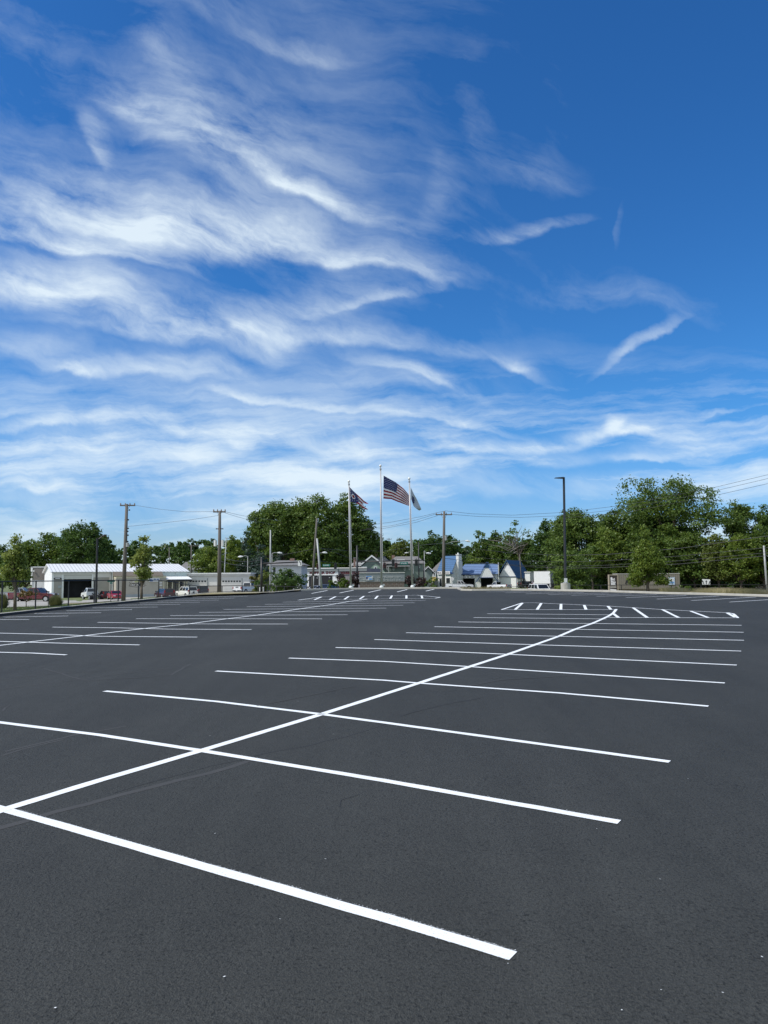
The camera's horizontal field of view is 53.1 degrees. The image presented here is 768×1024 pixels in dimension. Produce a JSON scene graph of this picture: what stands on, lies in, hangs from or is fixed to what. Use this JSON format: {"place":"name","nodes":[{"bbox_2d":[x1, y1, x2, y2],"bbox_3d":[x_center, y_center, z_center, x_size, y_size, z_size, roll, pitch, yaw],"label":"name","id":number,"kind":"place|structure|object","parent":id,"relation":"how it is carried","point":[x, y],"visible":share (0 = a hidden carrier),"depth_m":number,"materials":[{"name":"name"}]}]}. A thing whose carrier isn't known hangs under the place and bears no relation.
{"place":"outdoors","nodes":[
{"label":"outdoors","id":0,"kind":"place"},
{"bbox_2d":[7,597,145,606],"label":"pavement","id":1,"kind":"structure","parent":0,"point":[30,603],"depth_m":91.80,"materials":[{"name":"concrete"}]},
{"bbox_2d":[8,588,58,601],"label":"pickup truck","id":2,"kind":"object","parent":1,"relation":"on","point":[42,594],"visible":0.48,"depth_m":102.52,"materials":[{"name":"red paint"}]},
{"bbox_2d":[81,588,102,599],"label":"work truck","id":3,"kind":"object","parent":1,"relation":"on","point":[88,593],"visible":0.77,"depth_m":128.98,"materials":[{"name":"white paint"}]},
{"bbox_2d":[154,588,174,597],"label":"hatchback","id":4,"kind":"object","parent":1,"relation":"on","point":[166,592],"visible":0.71,"depth_m":125.82,"materials":[{"name":"red paint"}]},
{"bbox_2d":[176,587,197,595],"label":"suv","id":5,"kind":"object","parent":1,"relation":"on","point":[182,591],"visible":0.54,"depth_m":135.83,"materials":[{"name":"beige paint"}]},
{"bbox_2d":[69,589,300,603],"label":"verge","id":6,"kind":"structure","parent":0,"point":[194,594],"depth_m":61.92,"materials":[{"name":"green plant"}]},
{"bbox_2d":[95,534,106,602],"bbox_3d":[-22.762,4.722,61.837,0.862,5.856,0.200,0,-5,0],"label":"light pole","id":7,"kind":"object","parent":6,"relation":"on","point":[96,573],"visible":0.9,"depth_m":61.79,"materials":[{"name":"black metal"}]},
{"bbox_2d":[120,503,134,600],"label":"utility pole","id":8,"kind":"object","parent":6,"relation":"on","point":[124,568],"visible":0.98,"depth_m":83.82,"materials":[{"name":"brown wood"}]},
{"bbox_2d":[213,509,225,591],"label":"utility pole","id":9,"kind":"object","parent":6,"relation":"on","point":[220,541],"visible":0.98,"depth_m":77.86,"materials":[{"name":"brown wood"}]},
{"bbox_2d":[0,582,527,608],"bbox_3d":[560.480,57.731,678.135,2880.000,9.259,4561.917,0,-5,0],"label":"ground","id":10,"kind":"structure","parent":0,"point":[7,590],"depth_m":135.41,"materials":[{"name":"green concrete"}]},
{"bbox_2d":[0,544,20,590],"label":"tree","id":11,"kind":"object","parent":10,"relation":"on","point":[3,549],"visible":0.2,"depth_m":176.75,"materials":[{"name":"green plant"}]},
{"bbox_2d":[0,533,32,610],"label":"street tree","id":12,"kind":"object","parent":10,"relation":"on","point":[17,562],"visible":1,"depth_m":42.78,"materials":[{"name":"green plant"}]},
{"bbox_2d":[0,539,50,588],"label":"tree","id":13,"kind":"object","parent":10,"relation":"on","point":[31,548],"visible":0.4,"depth_m":170.49,"materials":[{"name":"green plant"}]},
{"bbox_2d":[30,566,44,587],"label":"block building","id":14,"kind":"structure","parent":10,"relation":"on","point":[38,574],"depth_m":157.48,"materials":[{"name":"white paint"}]},
{"bbox_2d":[23,532,66,578],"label":"tree","id":15,"kind":"object","parent":10,"relation":"on","point":[49,543],"visible":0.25,"depth_m":174.38,"materials":[{"name":"green plant"}]},
{"bbox_2d":[0,597,159,612],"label":"lawn grass","id":16,"kind":"structure","parent":10,"relation":"on","point":[12,610],"depth_m":48.40,"materials":[{"name":"green plant"}]},
{"bbox_2d":[50,519,111,563],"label":"tree","id":17,"kind":"object","parent":10,"relation":"on","point":[73,553],"visible":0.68,"depth_m":170.44,"materials":[{"name":"green plant"}]},
{"bbox_2d":[90,535,117,563],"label":"tree","id":18,"kind":"object","parent":10,"relation":"on","point":[112,556],"visible":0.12,"depth_m":179.69,"materials":[{"name":"green plant"}]},
{"bbox_2d":[42,564,191,597],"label":"workshop","id":19,"kind":"structure","parent":10,"relation":"on","point":[172,573],"depth_m":144.09,"materials":[{"name":"white paint"}]},
{"bbox_2d":[63,579,89,597],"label":"dark doorway","id":20,"kind":"structure","parent":19,"relation":"in","point":[76,588],"depth_m":143.53,"materials":[{"name":"black"}]},
{"bbox_2d":[0,580,260,611],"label":"fence","id":21,"kind":"object","parent":10,"relation":"on","point":[118,600],"visible":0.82,"depth_m":48.37,"materials":[{"name":"black metal"}]},
{"bbox_2d":[127,534,154,598],"bbox_3d":[-17.593,4.157,55.828,1.923,5.080,2.365,0,-5,0],"label":"street tree","id":22,"kind":"object","parent":10,"relation":"on","point":[143,571],"visible":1,"depth_m":55.70,"materials":[{"name":"green plant"}]},
{"bbox_2d":[187,545,227,572],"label":"tree","id":23,"kind":"object","parent":10,"relation":"on","point":[203,560],"visible":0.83,"depth_m":170.33,"materials":[{"name":"green plant"}]},
{"bbox_2d":[187,573,257,591],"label":"garage row","id":24,"kind":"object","parent":10,"relation":"on","point":[209,580],"visible":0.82,"depth_m":151.32,"materials":[{"name":"grey paint"}]},
{"bbox_2d":[188,578,206,586],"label":"garage door","id":25,"kind":"structure","parent":24,"relation":"in","point":[203,581],"depth_m":151.33,"materials":[{"name":"white metal"}]},
{"bbox_2d":[221,578,241,590],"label":"garage door","id":26,"kind":"structure","parent":24,"relation":"in","point":[234,581],"depth_m":151.30,"materials":[{"name":"white metal"}]},
{"bbox_2d":[217,535,246,572],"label":"tree","id":27,"kind":"object","parent":10,"relation":"on","point":[233,548],"visible":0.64,"depth_m":177.01,"materials":[{"name":"green plant"}]},
{"bbox_2d":[234,531,255,572],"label":"conifer","id":28,"kind":"object","parent":10,"relation":"on","point":[244,545],"visible":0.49,"depth_m":167.40,"materials":[{"name":"green plant"}]},
{"bbox_2d":[250,544,268,581],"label":"conifer","id":29,"kind":"object","parent":10,"relation":"on","point":[257,569],"visible":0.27,"depth_m":159.38,"materials":[{"name":"green plant"}]},
{"bbox_2d":[246,519,284,566],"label":"tree","id":30,"kind":"object","parent":10,"relation":"on","point":[253,529],"visible":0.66,"depth_m":183.14,"materials":[{"name":"green plant"}]},
{"bbox_2d":[260,557,297,591],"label":"traffic mast","id":31,"kind":"object","parent":10,"relation":"on","point":[261,573],"visible":0.88,"depth_m":87.71,"materials":[{"name":"black metal"}]},
{"bbox_2d":[240,496,320,559],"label":"tree","id":32,"kind":"object","parent":10,"relation":"on","point":[285,523],"visible":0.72,"depth_m":184.77,"materials":[{"name":"green plant"}]},
{"bbox_2d":[268,558,309,590],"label":"house","id":33,"kind":"structure","parent":10,"relation":"on","point":[297,569],"depth_m":117.74,"materials":[{"name":"grey"}]},
{"bbox_2d":[311,518,317,588],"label":"utility pole","id":34,"kind":"object","parent":10,"relation":"on","point":[313,565],"visible":0.77,"depth_m":99.77,"materials":[{"name":"grey wood"}]},
{"bbox_2d":[284,492,352,567],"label":"tree","id":35,"kind":"object","parent":10,"relation":"on","point":[314,510],"visible":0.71,"depth_m":183.32,"materials":[{"name":"green plant"}]},
{"bbox_2d":[307,568,337,588],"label":"muffler shop","id":36,"kind":"structure","parent":10,"relation":"on","point":[327,574],"depth_m":143.93,"materials":[{"name":"white paint"}]},
{"bbox_2d":[327,578,349,587],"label":"shrub","id":37,"kind":"object","parent":10,"relation":"on","point":[341,584],"visible":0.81,"depth_m":79.95,"materials":[{"name":"green plant"}]},
{"bbox_2d":[319,492,376,567],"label":"tree","id":38,"kind":"object","parent":10,"relation":"on","point":[360,536],"visible":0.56,"depth_m":187.75,"materials":[{"name":"green plant"}]},
{"bbox_2d":[348,480,352,587],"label":"flagpole","id":39,"kind":"object","parent":10,"relation":"on","point":[350,566],"visible":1,"depth_m":76.91,"materials":[{"name":"metal"}]},
{"bbox_2d":[349,487,367,509],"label":"flag","id":40,"kind":"object","parent":39,"relation":"attached to","point":[355,498],"visible":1,"depth_m":77.73,"materials":[{"name":"fabric"}]},
{"bbox_2d":[338,567,379,587],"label":"warehouse shop","id":41,"kind":"structure","parent":10,"relation":"on","point":[360,570],"depth_m":143.01,"materials":[{"name":"grey stone"}]},
{"bbox_2d":[351,520,386,557],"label":"tree","id":42,"kind":"object","parent":10,"relation":"on","point":[375,545],"visible":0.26,"depth_m":190.54,"materials":[{"name":"green plant"}]},
{"bbox_2d":[360,555,384,571],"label":"house","id":43,"kind":"structure","parent":10,"relation":"on","point":[370,564],"depth_m":171.60,"materials":[{"name":"green"}]},
{"bbox_2d":[379,465,382,586],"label":"flagpole","id":44,"kind":"object","parent":10,"relation":"on","point":[381,557],"visible":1,"depth_m":76.95,"materials":[{"name":"metal"}]},
{"bbox_2d":[383,476,408,505],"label":"flag","id":45,"kind":"object","parent":44,"relation":"attached to","point":[393,490],"visible":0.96,"depth_m":77.96,"materials":[{"name":"fabric"}]},
{"bbox_2d":[359,572,404,587],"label":"sign wall","id":46,"kind":"structure","parent":10,"relation":"on","point":[373,579],"depth_m":80.21,"materials":[{"name":"grey brick"}]},
{"bbox_2d":[383,538,419,559],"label":"tree","id":47,"kind":"object","parent":10,"relation":"on","point":[397,546],"visible":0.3,"depth_m":203.53,"materials":[{"name":"green plant"}]},
{"bbox_2d":[386,555,423,586],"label":"house","id":48,"kind":"structure","parent":10,"relation":"on","point":[406,569],"depth_m":179.50,"materials":[{"name":"grey"}]},
{"bbox_2d":[408,477,413,586],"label":"flagpole","id":49,"kind":"object","parent":10,"relation":"on","point":[411,543],"visible":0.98,"depth_m":76.95,"materials":[{"name":"metal"}]},
{"bbox_2d":[103,538,761,588],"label":"wood","id":50,"kind":"object","parent":10,"relation":"on","point":[180,552],"visible":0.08,"depth_m":292.31,"materials":[{"name":"green plant"}]},
{"bbox_2d":[415,530,449,574],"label":"tree","id":51,"kind":"object","parent":10,"relation":"on","point":[434,546],"visible":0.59,"depth_m":198.95,"materials":[{"name":"green plant"}]},
{"bbox_2d":[437,553,462,586],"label":"blue roof office","id":52,"kind":"structure","parent":10,"relation":"on","point":[454,569],"depth_m":183.63,"materials":[{"name":"white paint"}]},
{"bbox_2d":[436,511,469,586],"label":"utility pole","id":53,"kind":"object","parent":10,"relation":"on","point":[443,556],"visible":0.96,"depth_m":95.84,"materials":[{"name":"brown wood"}]},
{"bbox_2d":[445,536,765,555],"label":"overhead wire","id":54,"kind":"object","parent":53,"relation":"attached to","point":[609,554],"visible":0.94,"depth_m":97.03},
{"bbox_2d":[440,534,466,565],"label":"tree","id":55,"kind":"object","parent":10,"relation":"on","point":[452,548],"visible":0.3,"depth_m":203.35,"materials":[{"name":"green plant"}]},
{"bbox_2d":[464,530,493,563],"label":"tree","id":56,"kind":"object","parent":10,"relation":"on","point":[478,553],"visible":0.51,"depth_m":221.01,"materials":[{"name":"green plant"}]},
{"bbox_2d":[461,562,498,587],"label":"blue roof garage","id":57,"kind":"structure","parent":10,"relation":"on","point":[480,575],"depth_m":185.42,"materials":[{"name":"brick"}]},
{"bbox_2d":[463,574,492,587],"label":"dark doorway","id":58,"kind":"structure","parent":57,"relation":"in","point":[484,581],"depth_m":187.42,"materials":[{"name":"black"}]},
{"bbox_2d":[485,530,506,563],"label":"tree","id":59,"kind":"object","parent":10,"relation":"on","point":[494,535],"visible":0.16,"depth_m":225.21,"materials":[{"name":"green plant"}]},
{"bbox_2d":[488,532,527,570],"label":"tree","id":60,"kind":"object","parent":10,"relation":"on","point":[497,556],"visible":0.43,"depth_m":216.31,"materials":[{"name":"green plant"}]},
{"bbox_2d":[486,520,532,557],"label":"tree","id":61,"kind":"object","parent":10,"relation":"on","point":[509,539],"visible":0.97,"depth_m":211.92,"materials":[{"name":"green plant"}]},
{"bbox_2d":[514,539,538,571],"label":"tree","id":62,"kind":"object","parent":10,"relation":"on","point":[528,546],"visible":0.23,"depth_m":218.03,"materials":[{"name":"green plant"}]},
{"bbox_2d":[534,571,553,586],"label":"box truck","id":63,"kind":"object","parent":10,"relation":"on","point":[542,577],"visible":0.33,"depth_m":170.27,"materials":[{"name":"white paint"}]},
{"bbox_2d":[555,477,569,588],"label":"light pole","id":64,"kind":"object","parent":10,"relation":"on","point":[565,584],"visible":0.79,"depth_m":67.03,"materials":[{"name":"metal"}]},
{"bbox_2d":[624,524,672,590],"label":"street tree","id":65,"kind":"object","parent":10,"relation":"on","point":[648,563],"visible":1,"depth_m":83.35,"materials":[{"name":"green plant"}]},
{"bbox_2d":[0,589,767,1023],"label":"asphalt","id":66,"kind":"structure","parent":0,"point":[662,883],"depth_m":7.45,"materials":[{"name":"grey asphalt"}]},
{"bbox_2d":[0,761,250,829],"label":"asphalt joint","id":67,"kind":"object","parent":66,"relation":"on","point":[114,796],"visible":1,"depth_m":8.10,"materials":[{"name":"black asphalt"}]},
{"bbox_2d":[0,590,300,615],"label":"kerb face","id":68,"kind":"object","parent":66,"relation":"on","point":[43,610],"visible":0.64,"depth_m":48.11},
{"bbox_2d":[0,805,516,959],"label":"parking line","id":69,"kind":"object","parent":66,"relation":"on","point":[492,949],"visible":1,"depth_m":5.67,"materials":[{"name":"paint"}]},
{"bbox_2d":[0,609,616,812],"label":"parking line","id":70,"kind":"object","parent":66,"relation":"on","point":[36,799],"visible":1,"depth_m":10.36,"materials":[{"name":"paint"}]},
{"bbox_2d":[0,721,620,823],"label":"parking line","id":71,"kind":"object","parent":66,"relation":"on","point":[593,817],"visible":1,"depth_m":8.70,"materials":[{"name":"paint"}]},
{"bbox_2d":[0,587,767,613],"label":"kerb","id":72,"kind":"structure","parent":66,"relation":"on","point":[692,593],"depth_m":63.77,"materials":[{"name":"concrete"}]},
{"bbox_2d":[103,691,670,762],"bbox_3d":[-0.904,3.229,12.131,10.434,0.088,0.377,-3,-6,32],"label":"parking line","id":73,"kind":"object","parent":66,"relation":"on","point":[574,748],"visible":1,"depth_m":11.20,"materials":[{"name":"paint"}]},
{"bbox_2d":[218,671,708,706],"bbox_3d":[0.860,3.428,15.268,10.356,0.075,0.453,-3,-5,27],"label":"parking line","id":74,"kind":"object","parent":66,"relation":"on","point":[479,687],"visible":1,"depth_m":14.85,"materials":[{"name":"paint"}]},
{"bbox_2d":[294,658,724,682],"bbox_3d":[2.215,3.577,17.645,10.287,0.073,0.471,-3,-5,27],"label":"parking line","id":75,"kind":"object","parent":66,"relation":"on","point":[519,669],"visible":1,"depth_m":17.15,"materials":[{"name":"paint"}]},
{"bbox_2d":[335,647,731,664],"bbox_3d":[3.423,3.735,20.111,10.558,0.071,0.331,-3,-5,25],"label":"parking line","id":76,"kind":"object","parent":66,"relation":"on","point":[540,655],"visible":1,"depth_m":19.68,"materials":[{"name":"paint"}]},
{"bbox_2d":[374,639,730,650],"bbox_3d":[4.610,3.885,22.503,10.616,0.063,0.158,-2,-5,22],"label":"parking line","id":77,"kind":"object","parent":66,"relation":"on","point":[560,645],"visible":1,"depth_m":22.27,"materials":[{"name":"paint"}]},
{"bbox_2d":[501,603,738,617],"bbox_3d":[10.443,4.919,38.677,6.808,0.214,15.257,2,-6,-31],"label":"parking line","id":78,"kind":"object","parent":66,"relation":"on","point":[735,615],"visible":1,"depth_m":39.06,"materials":[{"name":"paint"}]},
{"bbox_2d":[0,0,767,572],"label":"sky","id":79,"kind":"structure","parent":0,"point":[482,254],"materials":[{"name":"blue"}]},
{"bbox_2d":[499,560,533,587],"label":"blue roof barn","id":80,"kind":"structure","parent":0,"point":[508,574],"depth_m":185.60,"materials":[{"name":"white paint"}]},
{"bbox_2d":[553,584,762,589],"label":"forest floor","id":81,"kind":"structure","parent":0,"point":[696,587],"depth_m":146.41,"materials":[{"name":"green plant"}]},
{"bbox_2d":[525,518,554,571],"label":"tree","id":82,"kind":"object","parent":81,"relation":"on","point":[538,537],"visible":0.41,"depth_m":198.53,"materials":[{"name":"green plant"}]},
{"bbox_2d":[540,527,574,575],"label":"tree","id":83,"kind":"object","parent":81,"relation":"on","point":[548,552],"visible":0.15,"depth_m":189.46,"materials":[{"name":"green plant"}]},
{"bbox_2d":[546,507,607,558],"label":"tree","id":84,"kind":"object","parent":81,"relation":"on","point":[578,528],"visible":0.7,"depth_m":136.39,"materials":[{"name":"green plant"}]},
{"bbox_2d":[561,560,612,589],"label":"shrub","id":85,"kind":"object","parent":81,"relation":"on","point":[600,581],"visible":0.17,"depth_m":128.09,"materials":[{"name":"green plant"}]},
{"bbox_2d":[573,544,610,589],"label":"tree","id":86,"kind":"object","parent":81,"relation":"on","point":[601,571],"visible":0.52,"depth_m":124.69,"materials":[{"name":"green plant"}]},
{"bbox_2d":[580,509,632,557],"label":"tree","id":87,"kind":"object","parent":81,"relation":"on","point":[609,520],"visible":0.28,"depth_m":134.77,"materials":[{"name":"green plant"}]},
{"bbox_2d":[586,525,630,589],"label":"tree","id":88,"kind":"object","parent":81,"relation":"on","point":[613,542],"visible":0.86,"depth_m":124.71,"materials":[{"name":"green plant"}]},
{"bbox_2d":[616,530,651,573],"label":"tree","id":89,"kind":"object","parent":81,"relation":"on","point":[634,543],"visible":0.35,"depth_m":125.42,"materials":[{"name":"green plant"}]},
{"bbox_2d":[617,514,712,560],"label":"tree","id":90,"kind":"object","parent":81,"relation":"on","point":[686,529],"visible":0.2,"depth_m":133.47,"materials":[{"name":"green plant"}]},
{"bbox_2d":[596,473,739,545],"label":"tree","id":91,"kind":"object","parent":81,"relation":"on","point":[674,511],"visible":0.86,"depth_m":129.52,"materials":[{"name":"green plant"}]},
{"bbox_2d":[650,522,695,584],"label":"tree","id":92,"kind":"object","parent":81,"relation":"on","point":[672,532],"visible":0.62,"depth_m":125.44,"materials":[{"name":"green plant"}]},
{"bbox_2d":[668,531,714,589],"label":"tree","id":93,"kind":"object","parent":81,"relation":"on","point":[697,542],"visible":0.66,"depth_m":124.56,"materials":[{"name":"green plant"}]},
{"bbox_2d":[680,563,729,588],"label":"shrub","id":94,"kind":"object","parent":81,"relation":"on","point":[700,585],"visible":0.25,"depth_m":126.03,"materials":[{"name":"green plant"}]},
{"bbox_2d":[695,533,741,587],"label":"tree","id":95,"kind":"object","parent":81,"relation":"on","point":[712,564],"visible":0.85,"depth_m":122.73,"materials":[{"name":"green plant"}]},
{"bbox_2d":[718,532,762,588],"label":"tree","id":96,"kind":"object","parent":81,"relation":"on","point":[742,552],"visible":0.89,"depth_m":120.72,"materials":[{"name":"green plant"}]},
{"bbox_2d":[715,565,767,588],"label":"shrub","id":97,"kind":"object","parent":81,"relation":"on","point":[752,585],"visible":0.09,"depth_m":124.62,"materials":[{"name":"green plant"}]},
{"bbox_2d":[718,499,767,586],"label":"tree","id":98,"kind":"object","parent":81,"relation":"on","point":[742,522],"visible":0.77,"depth_m":131.59,"materials":[{"name":"green plant"}]},
{"bbox_2d":[743,524,767,589],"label":"tree","id":99,"kind":"object","parent":81,"relation":"on","point":[761,541],"visible":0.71,"depth_m":121.06,"materials":[{"name":"green plant"}]},
{"bbox_2d":[755,504,767,530],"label":"tree","id":100,"kind":"object","parent":81,"relation":"on","point":[765,507],"visible":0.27,"depth_m":134.00,"materials":[{"name":"green plant"}]},
{"bbox_2d":[658,587,767,593],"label":"dry grass","id":101,"kind":"structure","parent":0,"point":[742,590],"depth_m":58.05,"materials":[{"name":"beige plant"}]},
{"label":"road","id":102,"kind":"structure","parent":0,"visible":0},
{"bbox_2d":[232,582,254,591],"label":"pickup truck","id":103,"kind":"object","parent":102,"relation":"on","point":[245,588],"visible":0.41,"depth_m":131.57,"materials":[{"name":"white paint"}]},
{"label":"verge","id":104,"kind":"structure","parent":0,"visible":0},
{"bbox_2d":[548,550,597,589],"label":"tree","id":105,"kind":"object","parent":104,"relation":"on","point":[576,571],"visible":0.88,"depth_m":110.94,"materials":[{"name":"green plant"}]},
{"bbox_2d":[608,575,617,589],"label":"poster panel","id":106,"kind":"object","parent":104,"relation":"on","point":[612,582],"visible":0.96,"depth_m":107.52,"materials":[{"name":"white paper"}]},
{"bbox_2d":[613,573,679,591],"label":"trailer","id":107,"kind":"object","parent":104,"relation":"on","point":[674,577],"visible":0.39,"depth_m":111.51,"materials":[{"name":"grey paint"}]},
{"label":"pavement","id":108,"kind":"structure","parent":0,"visible":0},
{"bbox_2d":[267,568,308,590],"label":"shrub","id":109,"kind":"object","parent":108,"relation":"on","point":[295,579],"visible":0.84,"depth_m":91.05,"materials":[{"name":"green plant"}]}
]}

